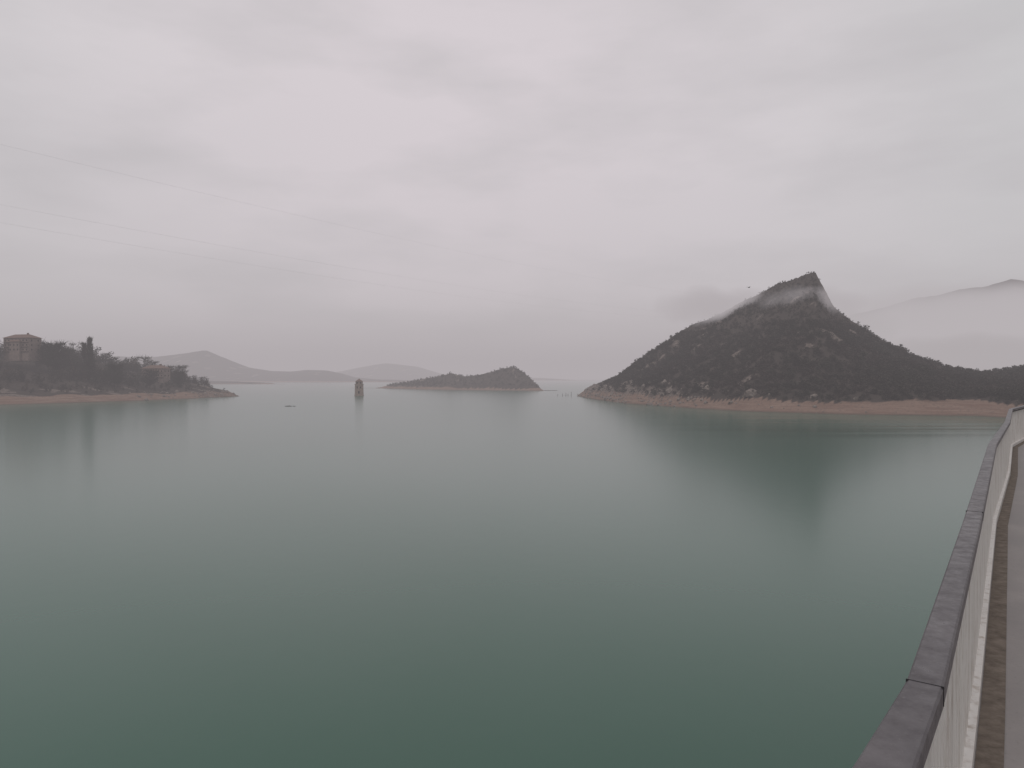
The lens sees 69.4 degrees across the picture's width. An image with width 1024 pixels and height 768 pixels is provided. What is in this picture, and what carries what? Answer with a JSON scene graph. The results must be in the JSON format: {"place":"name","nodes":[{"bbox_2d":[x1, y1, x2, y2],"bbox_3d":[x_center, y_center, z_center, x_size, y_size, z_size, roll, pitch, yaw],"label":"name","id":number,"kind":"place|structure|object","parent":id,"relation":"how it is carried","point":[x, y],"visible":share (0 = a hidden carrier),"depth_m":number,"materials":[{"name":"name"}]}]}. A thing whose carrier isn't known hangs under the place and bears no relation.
{"place":"outdoors","nodes":[
{"label":"outdoors","id":0,"kind":"place"},
{"bbox_2d":[0,359,236,404],"bbox_3d":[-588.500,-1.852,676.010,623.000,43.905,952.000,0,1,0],"label":"lakeshore ground","id":1,"kind":"structure","parent":0,"point":[13,393],"depth_m":633.59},
{"bbox_2d":[3,338,40,360],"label":"walls","id":2,"kind":"structure","parent":1,"relation":"on","point":[20,354],"depth_m":642.10,"materials":[{"name":"paint"}]},
{"bbox_2d":[5,339,38,350],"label":"windows","id":3,"kind":"structure","parent":2,"relation":"attached to","point":[22,345],"depth_m":642.38,"materials":[{"name":"grey glass"}]},
{"bbox_2d":[4,333,41,341],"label":"roof","id":4,"kind":"structure","parent":2,"relation":"on","point":[27,335],"depth_m":644.92,"materials":[{"name":"tile"}]},
{"bbox_2d":[37,337,70,374],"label":"bare tree","id":5,"kind":"object","parent":1,"relation":"on","point":[51,352],"visible":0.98,"depth_m":648.11,"materials":[{"name":"plant"}]},
{"bbox_2d":[79,342,86,380],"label":"poplar tree","id":6,"kind":"object","parent":1,"relation":"on","point":[83,351],"visible":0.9,"depth_m":650.50,"materials":[{"name":"green plant"}]},
{"bbox_2d":[84,336,95,382],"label":"poplar tree","id":7,"kind":"object","parent":1,"relation":"on","point":[89,367],"visible":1,"depth_m":648.74,"materials":[{"name":"green plant"}]},
{"bbox_2d":[0,341,212,390],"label":"lakeside trees","id":8,"kind":"object","parent":1,"relation":"on","point":[73,364],"visible":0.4,"depth_m":683.53,"materials":[{"name":"green plant"}]},
{"bbox_2d":[103,362,126,387],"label":"bare tree","id":9,"kind":"object","parent":1,"relation":"on","point":[118,372],"visible":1,"depth_m":653.90,"materials":[{"name":"plant"}]},
{"bbox_2d":[6,375,224,392],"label":"shore scrub","id":10,"kind":"object","parent":1,"relation":"on","point":[95,387],"visible":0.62,"depth_m":634.94,"materials":[{"name":"green plant"}]},
{"bbox_2d":[138,368,158,388],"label":"bare tree","id":11,"kind":"object","parent":1,"relation":"on","point":[149,379],"visible":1,"depth_m":688.28,"materials":[{"name":"plant"}]},
{"bbox_2d":[142,368,169,383],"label":"walls","id":12,"kind":"structure","parent":1,"relation":"on","point":[164,378],"depth_m":735.60,"materials":[{"name":"paint"}]},
{"bbox_2d":[140,364,171,370],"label":"roof","id":13,"kind":"structure","parent":12,"relation":"on","point":[154,367],"depth_m":738.26,"materials":[{"name":"tile"}]},
{"bbox_2d":[171,369,187,383],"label":"bare tree","id":14,"kind":"object","parent":1,"relation":"on","point":[180,377],"visible":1,"depth_m":733.80,"materials":[{"name":"plant"}]},
{"bbox_2d":[129,389,237,400],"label":"shore boulders","id":15,"kind":"object","parent":1,"relation":"on","point":[176,391],"visible":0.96,"depth_m":702.61,"materials":[{"name":"stone"}]},
{"bbox_2d":[96,351,410,381],"bbox_3d":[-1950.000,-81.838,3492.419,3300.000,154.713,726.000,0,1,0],"label":"misty hills","id":16,"kind":"structure","parent":0,"point":[211,366],"depth_m":3365.90,"materials":[{"name":"grey"}]},
{"bbox_2d":[337,363,577,380],"bbox_3d":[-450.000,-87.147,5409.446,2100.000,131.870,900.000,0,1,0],"label":"misty hills","id":17,"kind":"structure","parent":0,"point":[386,371],"depth_m":5266.81,"materials":[{"name":"grey"}]},
{"bbox_2d":[378,367,551,390],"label":"lake island","id":18,"kind":"structure","parent":0,"point":[487,386],"depth_m":1192.29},
{"bbox_2d":[387,365,538,386],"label":"island scrub","id":19,"kind":"object","parent":18,"relation":"on","point":[441,375],"visible":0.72,"depth_m":1213.64,"materials":[{"name":"green plant"}]},
{"bbox_2d":[0,378,1005,767],"bbox_3d":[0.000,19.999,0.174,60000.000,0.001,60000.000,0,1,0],"label":"lake water","id":20,"kind":"structure","parent":0,"point":[306,574],"depth_m":74.34,"materials":[{"name":"green liquid"}]},
{"bbox_2d":[198,381,273,383],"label":"sand spit","id":21,"kind":"structure","parent":20,"relation":"in","point":[224,382],"depth_m":2251.60,"materials":[{"name":"beige sand"}]},
{"bbox_2d":[354,379,363,395],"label":"stone water tower","id":22,"kind":"structure","parent":20,"relation":"in","point":[359,384],"depth_m":803.89,"materials":[{"name":"stone"}]},
{"bbox_2d":[961,438,1023,767],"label":"concrete dam","id":23,"kind":"structure","parent":20,"relation":"in","point":[995,734],"depth_m":4.85,"materials":[{"name":"concrete"}]},
{"bbox_2d":[852,405,1023,767],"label":"parapet wall","id":24,"kind":"structure","parent":23,"relation":"on","point":[924,723],"depth_m":2.65,"materials":[{"name":"white paint"}]},
{"bbox_2d":[0,0,1023,377],"label":"sky","id":25,"kind":"structure","parent":0,"point":[683,157],"materials":[{"name":"grey"}]},
{"bbox_2d":[579,273,1023,417],"bbox_3d":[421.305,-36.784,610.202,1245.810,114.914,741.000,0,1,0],"label":"rocky hill","id":26,"kind":"structure","parent":0,"point":[877,404],"depth_m":477.50,"materials":[{"name":"grey stone"}]},
{"bbox_2d":[577,379,866,412],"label":"shore boulders","id":27,"kind":"object","parent":26,"relation":"on","point":[748,393],"visible":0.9,"depth_m":535.03,"materials":[{"name":"stone"}]},
{"bbox_2d":[591,271,1023,403],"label":"hillside forest","id":28,"kind":"object","parent":26,"relation":"on","point":[1007,382],"visible":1,"depth_m":500.85,"materials":[{"name":"green plant"}]},
{"bbox_2d":[847,279,1023,370],"bbox_3d":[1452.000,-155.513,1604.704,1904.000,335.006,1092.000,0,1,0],"label":"misty mountain","id":29,"kind":"structure","parent":0,"point":[981,328],"depth_m":1575.16,"materials":[{"name":"grey"}]}
]}

